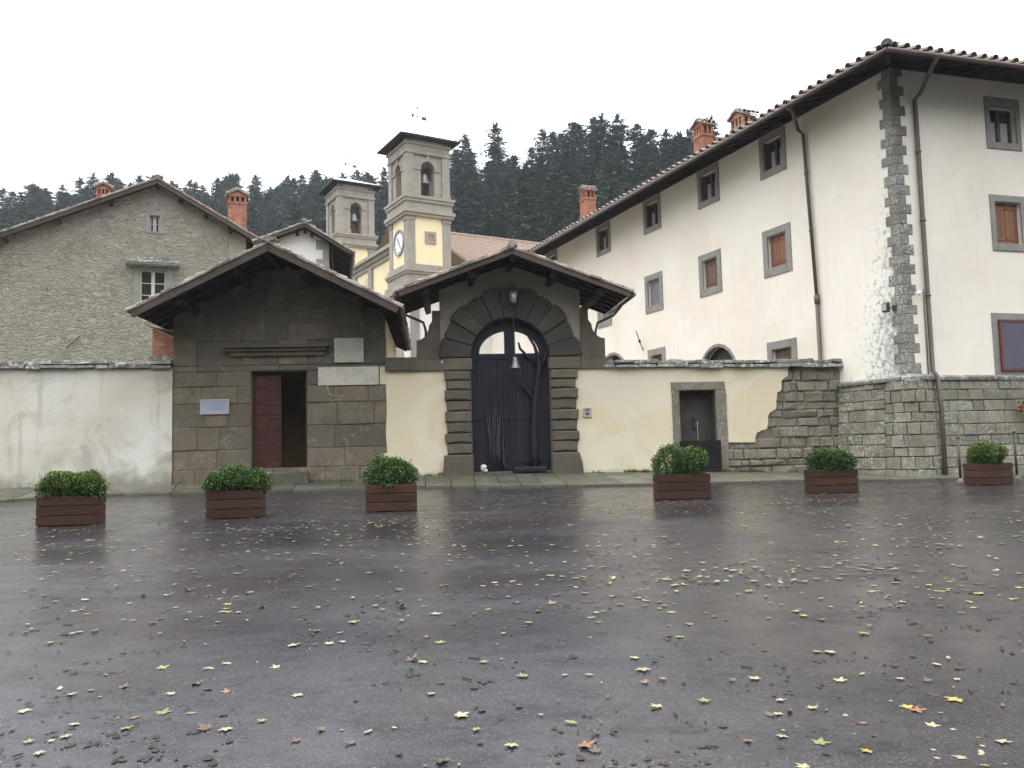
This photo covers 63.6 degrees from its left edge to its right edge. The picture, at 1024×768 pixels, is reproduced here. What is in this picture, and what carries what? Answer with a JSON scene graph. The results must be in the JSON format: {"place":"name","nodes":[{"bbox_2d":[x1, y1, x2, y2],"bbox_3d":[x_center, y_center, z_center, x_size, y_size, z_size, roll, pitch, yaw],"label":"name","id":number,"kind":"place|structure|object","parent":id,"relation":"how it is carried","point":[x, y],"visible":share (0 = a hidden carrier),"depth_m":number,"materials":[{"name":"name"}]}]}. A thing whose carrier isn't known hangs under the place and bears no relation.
{"place":"outdoors","nodes":[
{"label":"outdoors","id":0,"kind":"place"},
{"bbox_2d":[0,471,965,502],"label":"pavement","id":1,"kind":"structure","parent":0,"point":[584,479],"depth_m":22.45,"materials":[{"name":"stone"}]},
{"bbox_2d":[0,360,172,491],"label":"boundary wall","id":2,"kind":"structure","parent":1,"relation":"on","point":[111,421],"depth_m":22.84,"materials":[{"name":"grey paint"}]},
{"bbox_2d":[171,468,800,482],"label":"wall foot weeds","id":3,"kind":"object","parent":1,"relation":"on","point":[629,470],"depth_m":24.11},
{"bbox_2d":[393,240,635,477],"bbox_3d":[0.007,-0.524,24.447,6.794,6.685,3.559,-1,-5,-5],"label":"gateway","id":4,"kind":"object","parent":1,"relation":"on","point":[501,417],"visible":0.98,"depth_m":24.09,"materials":[{"name":"stone"}]},
{"bbox_2d":[508,283,518,305],"bbox_3d":[0.065,-2.588,23.957,0.305,0.693,0.482,-3,-5,17],"label":"lantern","id":5,"kind":"object","parent":4,"relation":"attached to","point":[513,292],"visible":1,"depth_m":23.78,"materials":[{"name":"glass"}]},
{"bbox_2d":[575,358,842,471],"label":"boundary wall","id":6,"kind":"structure","parent":1,"relation":"on","point":[782,415],"depth_m":24.60,"materials":[{"name":"yellow paint"}]},
{"bbox_2d":[671,381,729,471],"bbox_3d":[5.558,1.387,24.612,1.665,2.888,0.715,-1,-5,-5],"label":"wall fountain","id":7,"kind":"object","parent":6,"relation":"attached to","point":[694,410],"depth_m":24.56,"materials":[{"name":"stone"}]},
{"bbox_2d":[0,476,1023,767],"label":"road","id":8,"kind":"structure","parent":0,"point":[748,626],"depth_m":6.42,"materials":[{"name":"asphalt"}]},
{"bbox_2d":[35,494,105,526],"bbox_3d":[-7.672,2.199,14.391,0.979,0.500,0.469,-1,-5,-5],"label":"planter","id":9,"kind":"object","parent":8,"relation":"on","point":[72,510],"visible":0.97,"depth_m":14.17,"materials":[{"name":"brown wood"}]},
{"bbox_2d":[34,468,109,500],"bbox_3d":[-7.675,1.794,14.431,1.179,0.644,0.741,-1,-5,-5],"label":"box shrub","id":10,"kind":"object","parent":9,"relation":"in","point":[91,482],"visible":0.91,"depth_m":14.24,"materials":[{"name":"green plant"}]},
{"bbox_2d":[142,320,173,360],"bbox_3d":[-10.188,0.717,25.377,1.482,5.080,2.600,-1,-5,-5],"label":"brick annex","id":11,"kind":"object","parent":8,"relation":"on","point":[162,346],"visible":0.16,"depth_m":24.40,"materials":[{"name":"brick"}]},
{"bbox_2d":[205,489,265,518],"bbox_3d":[-4.985,2.166,14.939,0.970,0.500,0.449,-1,-5,-5],"label":"planter","id":12,"kind":"object","parent":8,"relation":"on","point":[235,504],"visible":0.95,"depth_m":14.72,"materials":[{"name":"brown wood"}]},
{"bbox_2d":[201,463,272,492],"bbox_3d":[-4.976,1.755,14.947,1.262,0.651,0.683,-1,-5,-5],"label":"box shrub","id":13,"kind":"object","parent":12,"relation":"in","point":[234,477],"visible":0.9,"depth_m":14.82,"materials":[{"name":"green plant"}]},
{"bbox_2d":[125,235,412,484],"bbox_3d":[-6.853,-0.106,26.266,7.202,6.950,9.595,-1,-5,-5],"label":"gatehouse","id":14,"kind":"object","parent":8,"relation":"on","point":[257,329],"visible":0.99,"depth_m":23.46,"materials":[{"name":"stone"}]},
{"bbox_2d":[200,399,228,414],"bbox_3d":[-8.349,0.641,23.207,0.796,0.418,0.037,-1,-5,-5],"label":"wall sign","id":15,"kind":"object","parent":14,"relation":"attached to","point":[214,406],"visible":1,"depth_m":23.20,"materials":[{"name":"grey plastic"}]},
{"bbox_2d":[253,372,281,467],"bbox_3d":[-6.979,1.020,23.564,0.777,2.730,0.132,-1,-5,-5],"label":"door leaf","id":16,"kind":"structure","parent":14,"relation":"in","point":[267,414],"depth_m":23.58,"materials":[{"name":"wood"}]},
{"bbox_2d":[318,366,378,385],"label":"stone slab","id":17,"kind":"structure","parent":14,"relation":"attached to","point":[366,375],"depth_m":23.62,"materials":[{"name":"stone"}]},
{"bbox_2d":[334,338,363,362],"bbox_3d":[-4.670,-0.969,23.674,0.818,0.692,0.056,-1,-5,-6],"label":"inscription tablet","id":18,"kind":"object","parent":14,"relation":"attached to","point":[348,349],"visible":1,"depth_m":23.65,"materials":[{"name":"stone"}]},
{"bbox_2d":[365,483,416,511],"bbox_3d":[-2.271,2.139,15.582,0.948,0.500,0.419,-1,-5,-5],"label":"planter","id":19,"kind":"object","parent":8,"relation":"on","point":[400,497],"visible":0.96,"depth_m":15.38,"materials":[{"name":"brown wood"}]},
{"bbox_2d":[361,453,420,491],"bbox_3d":[-2.289,1.671,15.602,1.130,0.737,0.629,-1,-5,-5],"label":"box shrub","id":20,"kind":"object","parent":19,"relation":"in","point":[386,467],"visible":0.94,"depth_m":15.50,"materials":[{"name":"green plant"}]},
{"bbox_2d":[380,357,447,476],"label":"boundary wall","id":21,"kind":"structure","parent":8,"relation":"on","point":[416,427],"depth_m":23.70,"materials":[{"name":"yellow paint"}]},
{"bbox_2d":[0,485,1023,767],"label":"ground debris","id":22,"kind":"object","parent":8,"relation":"on","point":[408,673],"visible":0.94,"depth_m":5.17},
{"bbox_2d":[0,483,1023,642],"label":"leaf litter","id":23,"kind":"object","parent":8,"relation":"on","point":[613,577],"visible":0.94,"depth_m":9.48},
{"bbox_2d":[652,473,711,499],"bbox_3d":[3.417,2.063,16.640,1.069,0.500,0.450,-1,-5,-5],"label":"planter","id":24,"kind":"object","parent":8,"relation":"on","point":[684,486],"visible":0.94,"depth_m":16.43,"materials":[{"name":"brown wood"}]},
{"bbox_2d":[650,443,709,477],"bbox_3d":[3.406,1.570,16.672,1.252,0.786,0.641,-1,-5,-5],"label":"box shrub","id":25,"kind":"object","parent":24,"relation":"in","point":[679,461],"visible":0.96,"depth_m":16.55,"materials":[{"name":"green plant"}]},
{"bbox_2d":[804,469,858,493],"bbox_3d":[6.719,2.046,17.401,0.978,0.490,0.459,-1,-5,-8],"label":"planter","id":26,"kind":"object","parent":8,"relation":"on","point":[830,481],"visible":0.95,"depth_m":17.19,"materials":[{"name":"brown wood"}]},
{"bbox_2d":[804,447,858,471],"bbox_3d":[6.749,1.622,17.436,1.111,0.656,0.676,-1,-5,-8],"label":"box shrub","id":27,"kind":"object","parent":26,"relation":"in","point":[826,459],"visible":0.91,"depth_m":17.29,"materials":[{"name":"green plant"}]},
{"bbox_2d":[956,436,963,481],"bbox_3d":[11.246,1.905,20.777,0.200,1.191,0.200,-1,-5,-5],"label":"post","id":28,"kind":"object","parent":8,"relation":"on","point":[960,479],"visible":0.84,"depth_m":20.75,"materials":[{"name":"metal"}]},
{"bbox_2d":[963,463,1013,485],"bbox_3d":[11.036,2.085,19.152,0.918,0.500,0.499,0,-5,-13],"label":"planter","id":29,"kind":"object","parent":8,"relation":"on","point":[986,474],"visible":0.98,"depth_m":18.93,"materials":[{"name":"brown wood"}]},
{"bbox_2d":[965,440,1008,464],"bbox_3d":[10.966,1.639,19.125,0.988,0.715,0.768,0,-5,-13],"label":"box shrub","id":30,"kind":"object","parent":29,"relation":"in","point":[981,452],"visible":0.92,"depth_m":19.00,"materials":[{"name":"green plant"}]},
{"bbox_2d":[1012,431,1021,478],"bbox_3d":[13.433,1.905,22.046,0.200,1.321,0.200,-1,-5,-5],"label":"post","id":31,"kind":"object","parent":8,"relation":"on","point":[1016,476],"visible":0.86,"depth_m":22.02,"materials":[{"name":"metal"}]},
{"bbox_2d":[0,0,1023,207],"label":"sky","id":32,"kind":"structure","parent":0,"point":[181,91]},
{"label":"courtyard ground","id":33,"kind":"structure","parent":0,"visible":0},
{"bbox_2d":[0,174,256,361],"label":"stone house","id":34,"kind":"structure","parent":33,"relation":"on","point":[76,280],"depth_m":38.58,"materials":[{"name":"grey stone"}]},
{"bbox_2d":[125,257,179,304],"bbox_3d":[-17.022,-4.764,39.166,2.337,2.490,0.737,0,-5,-21],"label":"window","id":35,"kind":"structure","parent":34,"relation":"in","point":[147,283],"depth_m":39.33,"materials":[{"name":"grey stone"}]},
{"bbox_2d":[146,213,162,233],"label":"window","id":36,"kind":"structure","parent":34,"relation":"in","point":[155,223],"depth_m":39.66,"materials":[{"name":"grey stone"}]},
{"bbox_2d":[251,218,355,279],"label":"white house","id":37,"kind":"structure","parent":33,"relation":"on","point":[305,238],"depth_m":36.41,"materials":[{"name":"paint"}]},
{"bbox_2d":[317,157,382,263],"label":"bell tower","id":38,"kind":"structure","parent":33,"relation":"on","point":[349,204],"depth_m":82.87,"materials":[{"name":"paint"}]},
{"bbox_2d":[377,106,460,356],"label":"clock tower","id":39,"kind":"structure","parent":33,"relation":"on","point":[421,216],"depth_m":62.31,"materials":[{"name":"paint"}]},
{"bbox_2d":[353,227,539,294],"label":"church","id":40,"kind":"structure","parent":33,"relation":"on","point":[372,271],"depth_m":71.77,"materials":[{"name":"paint"}]},
{"bbox_2d":[404,302,491,356],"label":"building","id":41,"kind":"structure","parent":33,"relation":"on","point":[416,330],"depth_m":52.25,"materials":[{"name":"white paint"}]},
{"bbox_2d":[492,38,1023,475],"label":"monastery wing","id":42,"kind":"structure","parent":33,"relation":"on","point":[826,218],"depth_m":24.39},
{"bbox_2d":[595,220,610,257],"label":"window","id":43,"kind":"structure","parent":42,"relation":"in","point":[603,247],"depth_m":39.17,"materials":[{"name":"grey stone"}]},
{"bbox_2d":[642,193,660,235],"bbox_3d":[6.045,-7.159,34.992,0.468,1.454,1.348,0,-5,-16],"label":"window","id":44,"kind":"structure","parent":42,"relation":"in","point":[652,225],"depth_m":35.19,"materials":[{"name":"grey stone"}]},
{"bbox_2d":[644,271,663,313],"bbox_3d":[6.028,-3.836,34.798,0.191,1.610,1.362,0,-5,-22],"label":"window","id":45,"kind":"structure","parent":42,"relation":"in","point":[657,304],"depth_m":34.87,"materials":[{"name":"grey stone"}]},
{"bbox_2d":[647,347,665,360],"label":"window","id":46,"kind":"structure","parent":42,"relation":"in","point":[661,350],"depth_m":34.50,"materials":[{"name":"grey stone"}]},
{"bbox_2d":[696,162,719,209],"bbox_3d":[7.553,-7.486,31.340,0.464,1.454,1.336,0,-5,-16],"label":"window","id":47,"kind":"structure","parent":42,"relation":"in","point":[707,193],"depth_m":31.51,"materials":[{"name":"grey stone"}]},
{"bbox_2d":[698,248,722,297],"bbox_3d":[7.525,-4.161,31.169,0.186,1.610,1.378,0,-5,-22],"label":"window","id":48,"kind":"structure","parent":42,"relation":"in","point":[713,268],"depth_m":31.21,"materials":[{"name":"grey stone"}]},
{"bbox_2d":[758,126,786,180],"bbox_3d":[8.929,-7.785,27.996,0.448,1.454,1.296,0,-5,-16],"label":"window","id":49,"kind":"structure","parent":42,"relation":"in","point":[772,166],"depth_m":28.10,"materials":[{"name":"grey stone"}]},
{"bbox_2d":[762,222,792,277],"bbox_3d":[8.944,-4.468,27.737,0.186,1.610,1.383,0,-5,-22],"label":"window","id":50,"kind":"structure","parent":42,"relation":"in","point":[781,248],"depth_m":27.76,"materials":[{"name":"grey stone"}]},
{"bbox_2d":[767,337,797,359],"bbox_3d":[9.037,-0.584,27.443,0.186,1.752,1.426,0,-5,-22],"label":"window","id":51,"kind":"structure","parent":42,"relation":"in","point":[788,353],"depth_m":27.44,"materials":[{"name":"grey stone"}]},
{"bbox_2d":[983,96,1022,150],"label":"window","id":52,"kind":"structure","parent":42,"relation":"in","point":[1001,140],"depth_m":24.52,"materials":[{"name":"grey stone"}]},
{"bbox_2d":[989,194,1023,251],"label":"window","id":53,"kind":"structure","parent":42,"relation":"in","point":[1004,227],"depth_m":24.24,"materials":[{"name":"wood"}]},
{"bbox_2d":[991,313,1023,375],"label":"window","id":54,"kind":"structure","parent":42,"relation":"in","point":[1009,354],"depth_m":23.70,"materials":[{"name":"grey stone"}]},
{"bbox_3d":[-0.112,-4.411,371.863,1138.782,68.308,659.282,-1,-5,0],"label":"hill","id":55,"kind":"structure","parent":0,"visible":0},
{"bbox_2d":[0,210,18,230],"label":"fir tree","id":56,"kind":"object","parent":55,"relation":"on","point":[5,223],"visible":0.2,"depth_m":159.12,"materials":[{"name":"green plant"}]},
{"bbox_2d":[9,190,31,223],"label":"fir tree","id":57,"kind":"object","parent":55,"relation":"on","point":[19,202],"visible":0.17,"depth_m":176.60,"materials":[{"name":"green plant"}]},
{"bbox_2d":[14,206,32,222],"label":"fir tree","id":58,"kind":"object","parent":55,"relation":"on","point":[25,210],"visible":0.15,"depth_m":154.15,"materials":[{"name":"green plant"}]},
{"bbox_2d":[27,189,44,215],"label":"fir tree","id":59,"kind":"object","parent":55,"relation":"on","point":[32,205],"visible":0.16,"depth_m":181.46,"materials":[{"name":"green plant"}]},
{"bbox_2d":[70,176,84,200],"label":"fir tree","id":60,"kind":"object","parent":55,"relation":"on","point":[79,182],"visible":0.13,"depth_m":212.66,"materials":[{"name":"green plant"}]},
{"bbox_2d":[208,177,226,203],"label":"fir tree","id":61,"kind":"object","parent":55,"relation":"on","point":[214,190],"visible":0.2,"depth_m":200.87,"materials":[{"name":"green plant"}]},
{"bbox_2d":[215,172,239,204],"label":"fir tree","id":62,"kind":"object","parent":55,"relation":"on","point":[228,181],"visible":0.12,"depth_m":198.51,"materials":[{"name":"green plant"}]},
{"bbox_2d":[247,204,263,236],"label":"fir tree","id":63,"kind":"object","parent":55,"relation":"on","point":[251,225],"visible":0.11,"depth_m":151.84,"materials":[{"name":"green plant"}]},
{"bbox_2d":[256,193,274,231],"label":"fir tree","id":64,"kind":"object","parent":55,"relation":"on","point":[265,199],"visible":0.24,"depth_m":194.70,"materials":[{"name":"green plant"}]},
{"bbox_2d":[261,216,282,234],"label":"fir tree","id":65,"kind":"object","parent":55,"relation":"on","point":[272,225],"visible":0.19,"depth_m":162.20,"materials":[{"name":"green plant"}]},
{"bbox_2d":[279,177,305,214],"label":"fir tree","id":66,"kind":"object","parent":55,"relation":"on","point":[293,182],"visible":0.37,"depth_m":193.89,"materials":[{"name":"green plant"}]},
{"bbox_2d":[282,201,303,225],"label":"fir tree","id":67,"kind":"object","parent":55,"relation":"on","point":[296,218],"visible":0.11,"depth_m":133.85,"materials":[{"name":"green plant"}]},
{"bbox_2d":[300,186,322,223],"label":"fir tree","id":68,"kind":"object","parent":55,"relation":"on","point":[311,192],"visible":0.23,"depth_m":183.51,"materials":[{"name":"green plant"}]},
{"bbox_2d":[303,199,325,224],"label":"fir tree","id":69,"kind":"object","parent":55,"relation":"on","point":[315,206],"visible":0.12,"depth_m":165.38,"materials":[{"name":"green plant"}]},
{"bbox_2d":[374,192,388,245],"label":"fir tree","id":70,"kind":"object","parent":55,"relation":"on","point":[382,203],"visible":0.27,"depth_m":158.49,"materials":[{"name":"green plant"}]},
{"bbox_2d":[449,148,468,193],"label":"fir tree","id":71,"kind":"object","parent":55,"relation":"on","point":[455,153],"visible":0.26,"depth_m":166.26,"materials":[{"name":"green plant"}]},
{"bbox_2d":[450,165,477,233],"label":"fir tree","id":72,"kind":"object","parent":55,"relation":"on","point":[458,178],"visible":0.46,"depth_m":137.85,"materials":[{"name":"green plant"}]},
{"bbox_2d":[450,133,480,181],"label":"fir tree","id":73,"kind":"object","parent":55,"relation":"on","point":[465,140],"visible":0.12,"depth_m":166.97,"materials":[{"name":"green plant"}]},
{"bbox_2d":[461,147,483,218],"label":"fir tree","id":74,"kind":"object","parent":55,"relation":"on","point":[468,166],"visible":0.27,"depth_m":160.66,"materials":[{"name":"green plant"}]},
{"bbox_2d":[460,174,491,236],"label":"fir tree","id":75,"kind":"object","parent":55,"relation":"on","point":[475,204],"visible":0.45,"depth_m":138.70,"materials":[{"name":"green plant"}]},
{"bbox_2d":[472,184,513,238],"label":"fir tree","id":76,"kind":"object","parent":55,"relation":"on","point":[493,224],"visible":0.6,"depth_m":134.06,"materials":[{"name":"green plant"}]},
{"bbox_2d":[480,121,509,187],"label":"fir tree","id":77,"kind":"object","parent":55,"relation":"on","point":[496,149],"visible":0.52,"depth_m":160.15,"materials":[{"name":"green plant"}]},
{"bbox_2d":[478,168,512,236],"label":"fir tree","id":78,"kind":"object","parent":55,"relation":"on","point":[494,177],"visible":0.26,"depth_m":145.84,"materials":[{"name":"green plant"}]},
{"bbox_2d":[499,154,522,186],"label":"fir tree","id":79,"kind":"object","parent":55,"relation":"on","point":[513,159],"visible":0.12,"depth_m":153.69,"materials":[{"name":"green plant"}]},
{"bbox_2d":[501,166,537,240],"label":"fir tree","id":80,"kind":"object","parent":55,"relation":"on","point":[518,230],"visible":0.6,"depth_m":126.78,"materials":[{"name":"green plant"}]},
{"bbox_2d":[503,169,542,238],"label":"fir tree","id":81,"kind":"object","parent":55,"relation":"on","point":[535,188],"visible":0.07,"depth_m":136.80,"materials":[{"name":"green plant"}]},
{"bbox_2d":[522,146,540,169],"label":"fir tree","id":82,"kind":"object","parent":55,"relation":"on","point":[530,151],"visible":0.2,"depth_m":155.83,"materials":[{"name":"green plant"}]},
{"bbox_2d":[523,213,554,241],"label":"fir tree","id":83,"kind":"object","parent":55,"relation":"on","point":[540,223],"visible":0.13,"depth_m":106.39,"materials":[{"name":"green plant"}]},
{"bbox_2d":[517,203,560,241],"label":"fir tree","id":84,"kind":"object","parent":55,"relation":"on","point":[542,207],"visible":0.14,"depth_m":118.77,"materials":[{"name":"green plant"}]},
{"bbox_2d":[529,128,550,168],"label":"fir tree","id":85,"kind":"object","parent":55,"relation":"on","point":[542,138],"visible":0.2,"depth_m":156.58,"materials":[{"name":"green plant"}]},
{"bbox_2d":[533,156,550,197],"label":"fir tree","id":86,"kind":"object","parent":55,"relation":"on","point":[540,170],"visible":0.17,"depth_m":141.60,"materials":[{"name":"green plant"}]},
{"bbox_2d":[540,131,563,182],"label":"fir tree","id":87,"kind":"object","parent":55,"relation":"on","point":[551,156],"visible":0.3,"depth_m":150.35,"materials":[{"name":"green plant"}]},
{"bbox_2d":[534,170,578,234],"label":"fir tree","id":88,"kind":"object","parent":55,"relation":"on","point":[555,201],"visible":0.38,"depth_m":120.89,"materials":[{"name":"green plant"}]},
{"bbox_2d":[549,207,576,233],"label":"fir tree","id":89,"kind":"object","parent":55,"relation":"on","point":[564,211],"visible":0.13,"depth_m":117.96,"materials":[{"name":"green plant"}]},
{"bbox_2d":[546,141,596,219],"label":"fir tree","id":90,"kind":"object","parent":55,"relation":"on","point":[565,163],"visible":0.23,"depth_m":135.98,"materials":[{"name":"green plant"}]},
{"bbox_2d":[554,121,597,203],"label":"fir tree","id":91,"kind":"object","parent":55,"relation":"on","point":[574,134],"visible":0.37,"depth_m":142.78,"materials":[{"name":"green plant"}]},
{"bbox_2d":[564,155,599,222],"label":"fir tree","id":92,"kind":"object","parent":55,"relation":"on","point":[581,164],"visible":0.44,"depth_m":132.67,"materials":[{"name":"green plant"}]},
{"bbox_2d":[573,137,598,201],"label":"fir tree","id":93,"kind":"object","parent":55,"relation":"on","point":[584,153],"visible":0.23,"depth_m":140.90,"materials":[{"name":"green plant"}]},
{"bbox_2d":[578,164,607,207],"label":"fir tree","id":94,"kind":"object","parent":55,"relation":"on","point":[596,180],"visible":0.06,"depth_m":124.47,"materials":[{"name":"green plant"}]},
{"bbox_2d":[586,116,608,202],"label":"fir tree","id":95,"kind":"object","parent":55,"relation":"on","point":[592,147],"visible":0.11,"depth_m":150.41,"materials":[{"name":"green plant"}]},
{"bbox_2d":[588,112,613,182],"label":"fir tree","id":96,"kind":"object","parent":55,"relation":"on","point":[600,126],"visible":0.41,"depth_m":142.55,"materials":[{"name":"green plant"}]},
{"bbox_2d":[595,160,623,209],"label":"fir tree","id":97,"kind":"object","parent":55,"relation":"on","point":[608,185],"visible":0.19,"depth_m":115.05,"materials":[{"name":"green plant"}]},
{"bbox_2d":[595,154,629,205],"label":"fir tree","id":98,"kind":"object","parent":55,"relation":"on","point":[613,160],"visible":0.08,"depth_m":122.79,"materials":[{"name":"green plant"}]},
{"bbox_2d":[593,113,639,174],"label":"fir tree","id":99,"kind":"object","parent":55,"relation":"on","point":[617,132],"visible":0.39,"depth_m":138.07,"materials":[{"name":"green plant"}]},
{"bbox_2d":[599,157,636,202],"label":"fir tree","id":100,"kind":"object","parent":55,"relation":"on","point":[626,169],"visible":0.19,"depth_m":123.05,"materials":[{"name":"green plant"}]},
{"bbox_2d":[612,144,638,190],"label":"fir tree","id":101,"kind":"object","parent":55,"relation":"on","point":[622,152],"visible":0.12,"depth_m":133.46,"materials":[{"name":"green plant"}]},
{"bbox_2d":[625,122,648,186],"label":"fir tree","id":102,"kind":"object","parent":55,"relation":"on","point":[635,128],"visible":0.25,"depth_m":145.76,"materials":[{"name":"green plant"}]},
{"bbox_2d":[626,148,658,189],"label":"fir tree","id":103,"kind":"object","parent":55,"relation":"on","point":[644,168],"visible":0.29,"depth_m":127.20,"materials":[{"name":"green plant"}]},
{"bbox_2d":[629,128,670,183],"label":"fir tree","id":104,"kind":"object","parent":55,"relation":"on","point":[651,134],"visible":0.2,"depth_m":139.37,"materials":[{"name":"green plant"}]},
{"bbox_2d":[646,149,666,179],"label":"fir tree","id":105,"kind":"object","parent":55,"relation":"on","point":[656,155],"visible":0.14,"depth_m":135.38,"materials":[{"name":"green plant"}]},
{"bbox_2d":[652,128,675,163],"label":"fir tree","id":106,"kind":"object","parent":55,"relation":"on","point":[665,134],"visible":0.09,"depth_m":140.65,"materials":[{"name":"green plant"}]},
{"bbox_2d":[657,133,692,170],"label":"fir tree","id":107,"kind":"object","parent":55,"relation":"on","point":[678,148],"visible":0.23,"depth_m":132.64,"materials":[{"name":"green plant"}]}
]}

